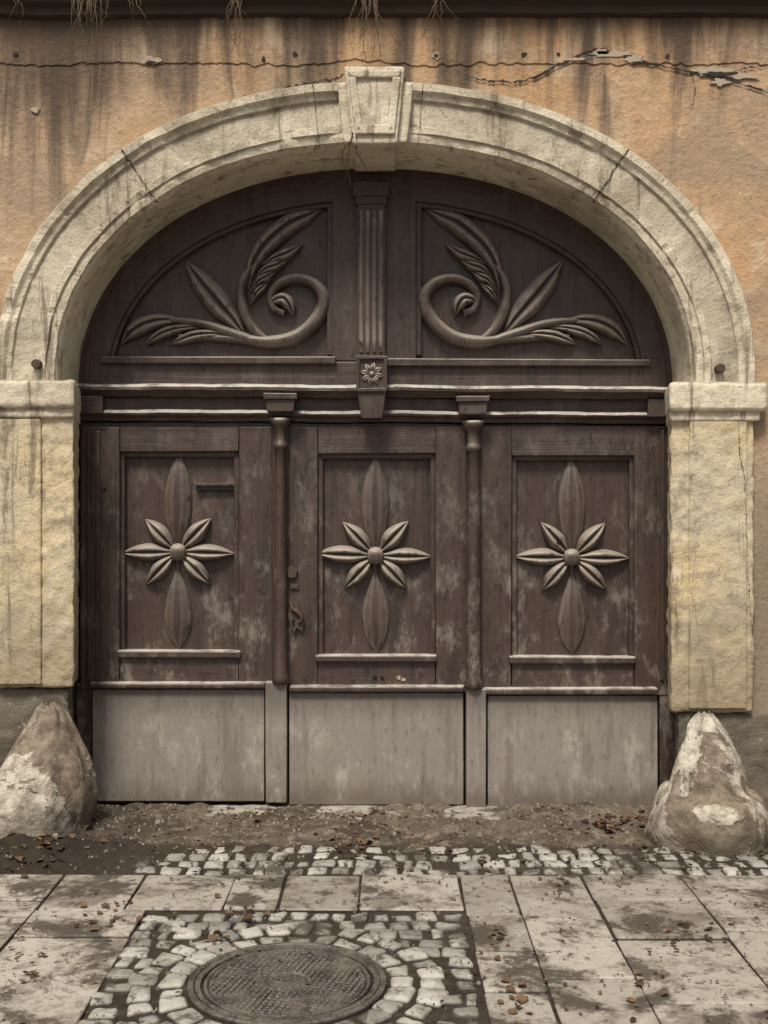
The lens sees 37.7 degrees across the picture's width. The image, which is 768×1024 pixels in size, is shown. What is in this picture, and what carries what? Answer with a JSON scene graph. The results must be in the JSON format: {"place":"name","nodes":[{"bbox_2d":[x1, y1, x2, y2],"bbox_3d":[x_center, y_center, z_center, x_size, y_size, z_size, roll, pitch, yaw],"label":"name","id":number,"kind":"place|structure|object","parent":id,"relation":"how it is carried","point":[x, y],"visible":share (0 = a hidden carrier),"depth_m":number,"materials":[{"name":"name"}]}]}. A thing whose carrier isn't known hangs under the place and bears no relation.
{"place":"outdoors","nodes":[
{"label":"outdoors","id":0,"kind":"place"},
{"bbox_2d":[76,683,92,760],"bbox_3d":[-1.715,1.321,6.473,0.090,0.678,0.065,0,0,0],"label":"frame foot","id":1,"kind":"object","parent":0,"point":[85,713],"visible":0.34,"depth_m":6.44},
{"bbox_2d":[80,409,665,424],"bbox_3d":[-0.045,-0.550,6.442,3.477,0.099,0.120,0,0,0],"label":"transom bed mould","id":2,"kind":"object","parent":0,"point":[354,416],"visible":0.84,"depth_m":6.40,"materials":[{"name":"wood"}]},
{"bbox_2d":[105,397,645,411],"bbox_3d":[-0.045,-0.604,6.465,3.497,0.125,0.073,0,0,0],"label":"transom frieze","id":3,"kind":"object","parent":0,"point":[351,404],"visible":0.51,"depth_m":6.43,"materials":[{"name":"wood"}]},
{"bbox_2d":[0,874,767,1023],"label":"pavement","id":4,"kind":"structure","parent":0,"point":[47,995],"depth_m":4.50,"materials":[{"name":"stone"}]},
{"bbox_2d":[0,799,767,1023],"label":"ground","id":5,"kind":"structure","parent":0,"point":[126,851],"depth_m":5.64,"materials":[{"name":"gravel"}]},
{"bbox_2d":[0,701,97,838],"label":"guard stone","id":6,"kind":"object","parent":5,"relation":"on","point":[48,783],"visible":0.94,"depth_m":5.69,"materials":[{"name":"stone"}]},
{"bbox_2d":[73,428,80,726],"bbox_3d":[-1.788,0.608,6.495,0.075,2.190,0.050,0,0,0],"label":"frame jamb","id":7,"kind":"object","parent":5,"relation":"on","point":[78,678],"visible":0.14,"depth_m":6.48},
{"bbox_2d":[80,427,120,689],"bbox_3d":[-1.623,0.265,6.470,0.224,1.501,0.071,0,0,0],"label":"stile","id":8,"kind":"object","parent":7,"relation":"attached to","point":[110,513],"visible":0.8,"depth_m":6.43,"materials":[{"name":"brown wood"}]},
{"bbox_2d":[87,431,90,679],"bbox_3d":[-1.683,0.249,6.440,0.020,1.423,0.040,0,0,0],"label":"side bead","id":9,"kind":"object","parent":8,"relation":"attached to","point":[88,555],"visible":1,"depth_m":6.42,"materials":[{"name":"brown wood"}]},
{"bbox_2d":[96,431,99,679],"bbox_3d":[-1.632,0.249,6.440,0.024,1.422,0.040,0,0,0],"label":"side bead","id":10,"kind":"object","parent":8,"relation":"attached to","point":[97,555],"visible":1,"depth_m":6.42,"materials":[{"name":"brown wood"}]},
{"bbox_2d":[92,689,265,800],"bbox_3d":[-1.172,1.331,6.457,0.981,0.635,0.085,0,0,0],"label":"kick board","id":11,"kind":"object","parent":5,"relation":"on","point":[179,744],"visible":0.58,"depth_m":6.42,"materials":[{"name":"grey wood"}]},
{"bbox_2d":[90,681,264,688],"bbox_3d":[-1.172,0.986,6.431,0.998,0.036,0.098,0,0,0],"label":"kick ledge","id":12,"kind":"object","parent":11,"relation":"on","point":[177,684],"visible":0.88,"depth_m":6.38,"materials":[{"name":"brown wood"}]},
{"bbox_2d":[120,658,238,680],"bbox_3d":[-1.171,0.918,6.471,0.676,0.193,0.069,0,0,0],"label":"rail bottom","id":13,"kind":"object","parent":12,"relation":"on","point":[179,669],"visible":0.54,"depth_m":6.44,"materials":[{"name":"brown wood"}]},
{"bbox_2d":[117,649,240,657],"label":"panel sill","id":14,"kind":"structure","parent":13,"relation":"on","point":[179,653],"depth_m":6.41,"materials":[{"name":"brown wood"}]},
{"bbox_2d":[187,942,386,1023],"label":"manhole cover","id":15,"kind":"object","parent":5,"relation":"on","point":[334,990],"visible":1,"depth_m":3.99,"materials":[{"name":"metal"}]},
{"bbox_2d":[79,209,665,802],"bbox_3d":[-0.051,-0.142,6.536,3.559,3.772,0.028,0,0,0],"label":"backing board","id":16,"kind":"object","parent":5,"relation":"on","point":[221,261],"depth_m":6.52,"materials":[{"name":"brown wood"}]},
{"bbox_2d":[120,314,176,345],"bbox_3d":[-1.340,-1.054,6.489,0.376,0.190,0.065,0,0,0],"label":"scroll left leaf","id":17,"kind":"object","parent":16,"relation":"attached to","point":[141,327],"visible":1,"depth_m":6.47,"materials":[{"name":"brown wood"}]},
{"bbox_2d":[145,324,200,345],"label":"scroll left leaf","id":18,"kind":"object","parent":16,"relation":"attached to","point":[164,334],"visible":1,"depth_m":6.47,"materials":[{"name":"brown wood"}]},
{"bbox_2d":[126,457,233,648],"bbox_3d":[-1.181,0.242,6.510,0.644,1.134,0.020,0,0,0],"label":"panel","id":19,"kind":"object","parent":16,"relation":"attached to","point":[212,606],"visible":0.5,"depth_m":6.50,"materials":[{"name":"brown wood"}]},
{"bbox_2d":[120,454,125,649],"bbox_3d":[-1.503,0.240,6.484,0.030,1.167,0.043,0,0,0],"label":"bead","id":20,"kind":"object","parent":19,"relation":"attached to","point":[123,569],"visible":0.83,"depth_m":6.46,"materials":[{"name":"brown wood"}]},
{"bbox_2d":[125,543,169,561],"bbox_3d":[-1.362,0.233,6.460,0.299,0.106,0.059,0,0,0],"label":"petal","id":21,"kind":"object","parent":19,"relation":"attached to","point":[149,552],"visible":1,"depth_m":6.45,"materials":[{"name":"brown wood"}]},
{"bbox_2d":[164,457,192,543],"bbox_3d":[-1.187,-0.078,6.476,0.165,0.559,0.052,0,0,0],"label":"petal top","id":22,"kind":"object","parent":19,"relation":"attached to","point":[178,499],"visible":1,"depth_m":6.46,"materials":[{"name":"brown wood"}]},
{"bbox_2d":[164,561,192,648],"bbox_3d":[-1.188,0.529,6.478,0.166,0.534,0.048,0,0,0],"label":"petal bottom","id":23,"kind":"object","parent":19,"relation":"attached to","point":[178,616],"visible":1,"depth_m":6.47,"materials":[{"name":"brown wood"}]},
{"bbox_2d":[121,452,238,456],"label":"bead","id":24,"kind":"object","parent":19,"relation":"attached to","point":[179,454],"visible":0.94,"depth_m":6.46,"materials":[{"name":"brown wood"}]},
{"bbox_2d":[181,518,210,548],"bbox_3d":[-1.086,0.129,6.460,0.183,0.187,0.059,0,0,0],"label":"petal","id":25,"kind":"object","parent":19,"relation":"attached to","point":[195,533],"visible":1,"depth_m":6.45,"materials":[{"name":"brown wood"}]},
{"bbox_2d":[186,544,233,560],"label":"petal","id":26,"kind":"object","parent":19,"relation":"attached to","point":[206,552],"visible":1,"depth_m":6.45,"materials":[{"name":"brown wood"}]},
{"bbox_2d":[234,453,238,649],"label":"bead","id":27,"kind":"object","parent":19,"relation":"attached to","point":[236,552],"visible":0.76,"depth_m":6.46,"materials":[{"name":"brown wood"}]},
{"bbox_2d":[185,260,245,332],"bbox_3d":[-0.975,-1.235,6.488,0.360,0.444,0.068,0,0,0],"label":"scroll left leaf","id":28,"kind":"object","parent":16,"relation":"attached to","point":[215,299],"visible":1,"depth_m":6.47,"materials":[{"name":"brown wood"}]},
{"bbox_2d":[236,265,265,336],"bbox_3d":[-0.753,-1.198,6.485,0.206,0.466,0.074,0,0,0],"label":"carved stem","id":29,"kind":"object","parent":16,"relation":"attached to","point":[246,316],"visible":0.99,"depth_m":6.46,"materials":[{"name":"brown wood"}]},
{"bbox_2d":[178,273,329,349],"bbox_3d":[-0.747,-1.159,6.481,0.883,0.439,0.081,0,0,0],"label":"carved scroll","id":30,"kind":"object","parent":16,"relation":"attached to","point":[310,326],"visible":1,"depth_m":6.46,"materials":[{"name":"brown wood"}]},
{"bbox_2d":[168,318,250,338],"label":"scroll left leaf stem","id":31,"kind":"object","parent":30,"relation":"on","point":[220,329],"visible":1,"depth_m":6.47,"materials":[{"name":"brown wood"}]},
{"bbox_2d":[245,209,321,289],"bbox_3d":[-0.579,-1.522,6.491,0.453,0.469,0.061,0,0,0],"label":"scroll left plume tip","id":32,"kind":"object","parent":16,"relation":"attached to","point":[274,237],"visible":1,"depth_m":6.48,"materials":[{"name":"brown wood"}]},
{"bbox_2d":[323,459,429,653],"bbox_3d":[-0.044,0.259,6.510,0.630,1.148,0.020,0,0,0],"label":"panel","id":33,"kind":"object","parent":16,"relation":"attached to","point":[408,481],"visible":0.5,"depth_m":6.50,"materials":[{"name":"brown wood"}]},
{"bbox_2d":[318,454,322,653],"bbox_3d":[-0.366,0.258,6.484,0.030,1.183,0.043,0,0,0],"label":"bead","id":34,"kind":"object","parent":33,"relation":"attached to","point":[320,554],"visible":0.86,"depth_m":6.46,"materials":[{"name":"brown wood"}]},
{"bbox_2d":[322,545,366,563],"bbox_3d":[-0.233,0.246,6.461,0.315,0.108,0.059,0,0,0],"label":"petal","id":35,"kind":"object","parent":33,"relation":"attached to","point":[343,554],"visible":1,"depth_m":6.45,"materials":[{"name":"brown wood"}]},
{"bbox_2d":[361,459,389,546],"bbox_3d":[-0.050,-0.063,6.476,0.167,0.569,0.052,0,0,0],"label":"petal top","id":36,"kind":"object","parent":33,"relation":"attached to","point":[375,504],"visible":0.98,"depth_m":6.46,"materials":[{"name":"brown wood"}]},
{"bbox_2d":[379,521,407,551],"bbox_3d":[0.050,0.146,6.460,0.183,0.190,0.060,0,0,0],"label":"petal","id":37,"kind":"object","parent":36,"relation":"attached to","point":[392,537],"visible":1,"depth_m":6.45,"materials":[{"name":"brown wood"}]},
{"bbox_2d":[362,564,389,652],"bbox_3d":[-0.048,0.549,6.479,0.163,0.534,0.047,0,0,0],"label":"petal bottom","id":38,"kind":"object","parent":33,"relation":"attached to","point":[375,618],"visible":0.98,"depth_m":6.47,"materials":[{"name":"brown wood"}]},
{"bbox_2d":[319,454,434,458],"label":"bead","id":39,"kind":"object","parent":33,"relation":"attached to","point":[376,456],"visible":1,"depth_m":6.46,"materials":[{"name":"brown wood"}]},
{"bbox_2d":[383,548,429,564],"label":"petal","id":40,"kind":"object","parent":33,"relation":"attached to","point":[405,556],"visible":1,"depth_m":6.45,"materials":[{"name":"brown wood"}]},
{"bbox_2d":[430,455,434,653],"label":"bead","id":41,"kind":"object","parent":33,"relation":"attached to","point":[432,555],"visible":0.86,"depth_m":6.46,"materials":[{"name":"brown wood"}]},
{"bbox_2d":[416,206,420,355],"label":"stile bead","id":42,"kind":"object","parent":16,"relation":"attached to","point":[418,278],"visible":0.84,"depth_m":6.48,"materials":[{"name":"brown wood"}]},
{"bbox_2d":[425,209,502,289],"bbox_3d":[0.463,-1.522,6.491,0.453,0.469,0.062,0,0,0],"label":"leaf","id":43,"kind":"object","parent":16,"relation":"attached to","point":[473,237],"visible":1,"depth_m":6.48,"materials":[{"name":"brown wood"}]},
{"bbox_2d":[418,273,569,349],"bbox_3d":[0.631,-1.159,6.481,0.883,0.439,0.082,0,0,0],"label":"carved scroll","id":44,"kind":"object","parent":16,"relation":"attached to","point":[437,326],"visible":0.99,"depth_m":6.46,"materials":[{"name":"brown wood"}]},
{"bbox_2d":[496,318,578,339],"bbox_3d":[0.895,-1.043,6.489,0.526,0.163,0.067,0,0,0],"label":"leaf","id":45,"kind":"object","parent":44,"relation":"attached to","point":[527,329],"visible":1,"depth_m":6.47,"materials":[{"name":"brown wood"}]},
{"bbox_2d":[481,265,511,336],"bbox_3d":[0.638,-1.197,6.485,0.207,0.467,0.074,0,0,0],"label":"carved stem","id":46,"kind":"object","parent":16,"relation":"attached to","point":[501,316],"visible":1,"depth_m":6.46,"materials":[{"name":"brown wood"}]},
{"bbox_2d":[502,260,562,332],"bbox_3d":[0.858,-1.235,6.489,0.360,0.444,0.067,0,0,0],"label":"scroll right leaf","id":47,"kind":"object","parent":16,"relation":"attached to","point":[534,297],"visible":1,"depth_m":6.47,"materials":[{"name":"brown wood"}]},
{"bbox_2d":[517,461,627,654],"bbox_3d":[1.090,0.268,6.510,0.661,1.144,0.020,0,0,0],"label":"panel","id":48,"kind":"object","parent":16,"relation":"attached to","point":[605,485],"visible":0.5,"depth_m":6.50,"materials":[{"name":"brown wood"}]},
{"bbox_2d":[511,456,516,654],"bbox_3d":[0.746,0.268,6.484,0.030,1.183,0.043,0,0,0],"label":"bead","id":49,"kind":"object","parent":48,"relation":"attached to","point":[514,566],"visible":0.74,"depth_m":6.46,"materials":[{"name":"brown wood"}]},
{"bbox_2d":[517,548,563,566],"bbox_3d":[0.903,0.261,6.460,0.306,0.109,0.059,0,0,0],"label":"petal","id":50,"kind":"object","parent":48,"relation":"attached to","point":[543,557],"visible":1,"depth_m":6.45,"materials":[{"name":"brown wood"}]},
{"bbox_2d":[557,461,585,548],"bbox_3d":[1.082,-0.053,6.476,0.168,0.569,0.053,0,0,0],"label":"petal top","id":51,"kind":"object","parent":48,"relation":"attached to","point":[571,506],"visible":0.99,"depth_m":6.46,"materials":[{"name":"brown wood"}]},
{"bbox_2d":[557,566,585,654],"bbox_3d":[1.082,0.559,6.478,0.169,0.534,0.048,0,0,0],"label":"petal bottom","id":52,"kind":"object","parent":48,"relation":"attached to","point":[571,620],"visible":0.98,"depth_m":6.47,"materials":[{"name":"brown wood"}]},
{"bbox_2d":[513,456,632,460],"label":"bead","id":53,"kind":"object","parent":48,"relation":"attached to","point":[572,458],"visible":0.95,"depth_m":6.46,"materials":[{"name":"brown wood"}]},
{"bbox_2d":[575,523,604,553],"bbox_3d":[1.182,0.157,6.461,0.183,0.188,0.058,0,0,0],"label":"petal","id":54,"kind":"object","parent":48,"relation":"attached to","point":[589,538],"visible":0.99,"depth_m":6.45,"materials":[{"name":"brown wood"}]},
{"bbox_2d":[575,561,606,589],"bbox_3d":[1.188,0.360,6.460,0.191,0.180,0.059,0,0,0],"label":"petal","id":55,"kind":"object","parent":48,"relation":"attached to","point":[590,574],"visible":0.99,"depth_m":6.45,"materials":[{"name":"brown wood"}]},
{"bbox_2d":[580,549,628,566],"bbox_3d":[1.260,0.265,6.461,0.308,0.103,0.059,0,0,0],"label":"petal","id":56,"kind":"object","parent":48,"relation":"attached to","point":[601,557],"visible":1,"depth_m":6.45,"materials":[{"name":"brown wood"}]},
{"bbox_2d":[628,457,633,655],"bbox_3d":[1.423,0.268,6.484,0.030,1.182,0.043,0,0,0],"label":"bead","id":57,"kind":"object","parent":48,"relation":"attached to","point":[630,573],"visible":0.86,"depth_m":6.46,"materials":[{"name":"brown wood"}]},
{"bbox_2d":[548,324,602,345],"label":"scroll right leaf","id":58,"kind":"object","parent":16,"relation":"attached to","point":[583,334],"visible":1,"depth_m":6.47,"materials":[{"name":"brown wood"}]},
{"bbox_2d":[571,314,627,345],"bbox_3d":[1.224,-1.054,6.490,0.376,0.191,0.065,0,0,0],"label":"scroll right leaf","id":59,"kind":"object","parent":16,"relation":"attached to","point":[606,327],"visible":1,"depth_m":6.47,"materials":[{"name":"brown wood"}]},
{"bbox_2d":[289,692,463,804],"bbox_3d":[-0.044,1.351,6.457,0.995,0.639,0.085,0,0,0],"label":"kick board","id":60,"kind":"object","parent":5,"relation":"on","point":[369,748],"visible":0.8,"depth_m":6.42,"materials":[{"name":"wood"}]},
{"bbox_2d":[289,427,317,692],"bbox_3d":[-0.463,0.275,6.470,0.166,1.521,0.071,0,0,0],"label":"stile","id":61,"kind":"object","parent":60,"relation":"on","point":[303,520],"visible":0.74,"depth_m":6.43,"materials":[{"name":"brown wood"}]},
{"bbox_2d":[289,684,463,692],"bbox_3d":[-0.042,1.006,6.431,0.997,0.039,0.098,0,0,0],"label":"kick ledge","id":62,"kind":"object","parent":60,"relation":"attached to","point":[366,688],"visible":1,"depth_m":6.38,"materials":[{"name":"wood"}]},
{"bbox_2d":[318,662,434,684],"bbox_3d":[-0.043,0.940,6.471,0.670,0.182,0.069,0,0,0],"label":"rail bottom","id":63,"kind":"object","parent":60,"relation":"on","point":[365,673],"visible":0.56,"depth_m":6.44,"materials":[{"name":"brown wood"}]},
{"bbox_2d":[315,653,436,661],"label":"panel sill","id":64,"kind":"structure","parent":63,"relation":"on","point":[428,657],"depth_m":6.41,"materials":[{"name":"brown wood"}]},
{"bbox_2d":[435,427,465,692],"bbox_3d":[0.382,0.274,6.470,0.176,1.519,0.071,0,0,0],"label":"stile","id":65,"kind":"object","parent":60,"relation":"on","point":[450,553],"visible":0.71,"depth_m":6.43,"materials":[{"name":"brown wood"}]},
{"bbox_2d":[0,66,767,804],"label":"stone archway","id":66,"kind":"object","parent":5,"relation":"on","point":[114,212],"visible":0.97,"depth_m":6.00,"materials":[{"name":"stone"}]},
{"bbox_2d":[7,0,465,201],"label":"dried vine","id":67,"kind":"object","parent":66,"relation":"attached to","point":[88,2],"visible":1,"depth_m":5.86,"materials":[{"name":"plant"}]},
{"bbox_2d":[77,383,667,399],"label":"transom cornice","id":68,"kind":"structure","parent":66,"relation":"attached to","point":[392,391],"depth_m":6.36,"materials":[{"name":"wood"}]},
{"bbox_2d":[357,359,386,419],"bbox_3d":[-0.068,-0.698,6.375,0.176,0.352,0.150,0,0,0],"label":"bracket","id":69,"kind":"object","parent":68,"relation":"attached to","point":[371,405],"visible":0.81,"depth_m":6.30,"materials":[{"name":"brown wood"}]},
{"bbox_2d":[357,181,384,355],"bbox_3d":[-0.073,-1.370,6.442,0.159,1.024,0.075,0,0,0],"label":"post","id":70,"kind":"object","parent":69,"relation":"on","point":[371,207],"visible":0.35,"depth_m":6.41,"materials":[{"name":"brown wood"}]},
{"bbox_2d":[359,210,362,351],"bbox_3d":[-0.129,-1.311,6.400,0.026,0.804,0.014,0,0,0],"label":"flute","id":71,"kind":"object","parent":70,"relation":"attached to","point":[360,280],"visible":1,"depth_m":6.39,"materials":[{"name":"brown wood"}]},
{"bbox_2d":[366,210,369,351],"bbox_3d":[-0.092,-1.311,6.400,0.026,0.804,0.014,0,0,0],"label":"flute","id":72,"kind":"object","parent":70,"relation":"attached to","point":[367,280],"visible":1,"depth_m":6.39,"materials":[{"name":"brown wood"}]},
{"bbox_2d":[353,182,389,198],"bbox_3d":[-0.073,-1.833,6.430,0.210,0.080,0.100,0,0,0],"label":"post capital","id":73,"kind":"object","parent":70,"relation":"on","point":[368,188],"visible":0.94,"depth_m":6.38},
{"bbox_2d":[372,210,376,351],"bbox_3d":[-0.055,-1.311,6.400,0.026,0.804,0.014,0,0,0],"label":"flute","id":74,"kind":"object","parent":70,"relation":"attached to","point":[374,280],"visible":1,"depth_m":6.39,"materials":[{"name":"brown wood"}]},
{"bbox_2d":[379,210,382,351],"bbox_3d":[-0.017,-1.311,6.400,0.026,0.804,0.014,0,0,0],"label":"flute","id":75,"kind":"object","parent":70,"relation":"attached to","point":[380,280],"visible":1,"depth_m":6.39,"materials":[{"name":"brown wood"}]},
{"bbox_2d":[79,169,671,385],"bbox_3d":[-0.050,-1.360,6.487,3.510,1.280,0.075,0,0,0],"label":"arched rail","id":76,"kind":"object","parent":68,"relation":"on","point":[599,265],"visible":0.5,"depth_m":6.45,"materials":[{"name":"brown wood"}]},
{"bbox_2d":[332,200,415,361],"bbox_3d":[-0.057,-1.395,6.489,0.481,1.062,0.072,0,0,0],"label":"stile","id":77,"kind":"object","parent":76,"relation":"attached to","point":[400,278],"visible":0.53,"depth_m":6.45,"materials":[{"name":"brown wood"}]},
{"bbox_2d":[110,202,640,359],"bbox_3d":[-0.050,-1.262,6.500,3.102,1.079,0.051,0,0,0],"label":"arched bead","id":78,"kind":"object","parent":76,"relation":"attached to","point":[171,264],"visible":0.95,"depth_m":6.47,"materials":[{"name":"brown wood"}]},
{"bbox_2d":[107,362,667,386],"bbox_3d":[-0.050,-0.788,6.490,3.461,0.148,0.069,0,0,0],"label":"tympanum rail","id":79,"kind":"object","parent":68,"relation":"on","point":[340,373],"depth_m":6.46,"materials":[{"name":"wood"}]},
{"bbox_2d":[101,357,335,363],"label":"tympanum sill","id":80,"kind":"structure","parent":79,"relation":"on","point":[218,360],"depth_m":6.42,"materials":[{"name":"wood"}]},
{"bbox_2d":[327,207,332,355],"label":"stile bead","id":81,"kind":"object","parent":79,"relation":"on","point":[329,287],"visible":0.84,"depth_m":6.48,"materials":[{"name":"brown wood"}]},
{"bbox_2d":[387,358,649,366],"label":"tympanum sill","id":82,"kind":"structure","parent":79,"relation":"attached to","point":[405,362],"depth_m":6.42,"materials":[{"name":"brown wood"}]},
{"bbox_2d":[79,422,665,427],"bbox_3d":[-0.045,-0.492,6.475,3.436,0.056,0.054,0,0,0],"label":"door head rail","id":83,"kind":"object","parent":66,"relation":"attached to","point":[172,425],"depth_m":6.45,"materials":[{"name":"brown wood"}]},
{"bbox_2d":[120,428,238,451],"bbox_3d":[-1.169,-0.414,6.471,0.679,0.137,0.069,0,0,0],"label":"rail top","id":84,"kind":"object","parent":83,"relation":"attached to","point":[179,439],"visible":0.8,"depth_m":6.44,"materials":[{"name":"brown wood"}]},
{"bbox_2d":[318,427,434,453],"bbox_3d":[-0.042,-0.410,6.471,0.672,0.152,0.069,0,0,0],"label":"rail top","id":85,"kind":"object","parent":83,"relation":"attached to","point":[376,440],"visible":1,"depth_m":6.44,"materials":[{"name":"brown wood"}]},
{"bbox_2d":[511,427,633,455],"bbox_3d":[1.081,-0.404,6.471,0.702,0.164,0.069,0,0,0],"label":"rail top","id":86,"kind":"object","parent":83,"relation":"attached to","point":[572,441],"visible":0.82,"depth_m":6.44,"materials":[{"name":"brown wood"}]},
{"bbox_2d":[633,427,667,694],"bbox_3d":[1.534,0.282,6.470,0.208,1.536,0.071,0,0,0],"label":"stile","id":87,"kind":"object","parent":66,"relation":"attached to","point":[646,523],"visible":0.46,"depth_m":6.43,"materials":[{"name":"brown wood"}]},
{"bbox_2d":[660,430,663,680],"bbox_3d":[1.587,0.249,6.440,0.024,1.428,0.040,0,0,0],"label":"side bead","id":88,"kind":"object","parent":87,"relation":"attached to","point":[662,555],"visible":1,"depth_m":6.42,"materials":[{"name":"brown wood"}]},
{"bbox_2d":[0,0,767,713],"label":"stucco facade","id":89,"kind":"structure","parent":5,"relation":"on","point":[674,92],"depth_m":6.05,"materials":[{"name":"paint"}]},
{"bbox_2d":[0,800,767,1023],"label":"fallen leaves","id":90,"kind":"object","parent":5,"relation":"on","point":[521,998],"visible":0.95,"depth_m":5.14,"materials":[{"name":"brown plant"}]},
{"bbox_2d":[141,805,652,820],"bbox_3d":[0.061,1.734,6.299,3.132,0.135,0.312,0,0,0],"label":"stone threshold","id":91,"kind":"object","parent":5,"relation":"on","point":[487,812],"visible":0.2,"depth_m":6.33,"materials":[{"name":"stone"}]},
{"bbox_2d":[265,681,287,802],"bbox_3d":[-0.612,1.307,6.440,0.122,0.685,0.120,0,0,0],"label":"post foot","id":92,"kind":"object","parent":91,"relation":"on","point":[276,715],"visible":0.85,"depth_m":6.38},
{"bbox_2d":[239,427,271,688],"bbox_3d":[-0.734,0.262,6.470,0.193,1.496,0.071,0,0,0],"label":"stile","id":93,"kind":"object","parent":92,"relation":"on","point":[255,549],"visible":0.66,"depth_m":6.43,"materials":[{"name":"brown wood"}]},
{"bbox_2d":[270,418,290,684],"bbox_3d":[-0.588,0.223,6.400,0.119,1.508,0.119,0,0,0],"label":"colonnette","id":94,"kind":"object","parent":92,"relation":"on","point":[280,674],"visible":1,"depth_m":6.37,"materials":[{"name":"brown wood"}]},
{"bbox_2d":[272,427,288,686],"bbox_3d":[-0.591,0.260,6.464,0.096,1.487,0.072,0,0,0],"label":"meeting stile","id":95,"kind":"object","parent":92,"relation":"on","point":[273,459],"visible":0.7,"depth_m":6.43,"materials":[{"name":"brown wood"}]},
{"bbox_2d":[465,688,485,806],"bbox_3d":[0.523,1.339,6.440,0.113,0.676,0.120,0,0,0],"label":"post foot","id":96,"kind":"object","parent":91,"relation":"on","point":[475,748],"visible":0.86,"depth_m":6.38},
{"bbox_2d":[462,420,484,689],"bbox_3d":[0.508,0.246,6.400,0.126,1.523,0.127,0,0,0],"label":"colonnette","id":97,"kind":"object","parent":96,"relation":"on","point":[473,448],"visible":1,"depth_m":6.37,"materials":[{"name":"brown wood"}]},
{"bbox_2d":[466,432,481,677],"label":"meeting stile","id":98,"kind":"object","parent":96,"relation":"on","point":[480,454],"visible":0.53,"depth_m":6.43,"materials":[{"name":"brown wood"}]},
{"bbox_2d":[481,427,511,687],"bbox_3d":[0.643,0.281,6.470,0.174,1.536,0.071,0,0,0],"label":"stile","id":99,"kind":"object","parent":96,"relation":"on","point":[496,443],"visible":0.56,"depth_m":6.43,"materials":[{"name":"brown wood"}]},
{"bbox_2d":[486,695,657,805],"bbox_3d":[1.076,1.370,6.457,0.970,0.646,0.085,0,0,0],"label":"kick board","id":100,"kind":"object","parent":5,"relation":"on","point":[557,749],"visible":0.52,"depth_m":6.42,"materials":[{"name":"grey wood"}]},
{"bbox_2d":[485,686,657,694],"bbox_3d":[1.064,1.018,6.431,0.987,0.041,0.098,0,0,0],"label":"kick ledge","id":101,"kind":"object","parent":100,"relation":"on","point":[511,690],"visible":0.89,"depth_m":6.38,"materials":[{"name":"brown wood"}]},
{"bbox_2d":[511,664,633,686],"bbox_3d":[1.080,0.953,6.471,0.697,0.190,0.069,0,0,0],"label":"rail bottom","id":102,"kind":"object","parent":101,"relation":"on","point":[572,675],"visible":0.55,"depth_m":6.44,"materials":[{"name":"brown wood"}]},
{"bbox_2d":[509,655,635,663],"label":"panel sill","id":103,"kind":"structure","parent":102,"relation":"on","point":[570,659],"depth_m":6.41,"materials":[{"name":"brown wood"}]},
{"bbox_2d":[644,711,767,857],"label":"guard stone","id":104,"kind":"object","parent":5,"relation":"on","point":[708,801],"visible":0.93,"depth_m":5.66,"materials":[{"name":"stone"}]},
{"bbox_2d":[77,845,767,1023],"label":"cobblestone paving","id":105,"kind":"structure","parent":0,"point":[431,990],"depth_m":4.49,"materials":[{"name":"stone"}]},
{"bbox_2d":[657,695,675,787],"bbox_3d":[1.627,1.361,6.473,0.104,0.671,0.065,0,0,0],"label":"frame foot","id":106,"kind":"object","parent":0,"point":[666,730],"visible":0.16,"depth_m":6.44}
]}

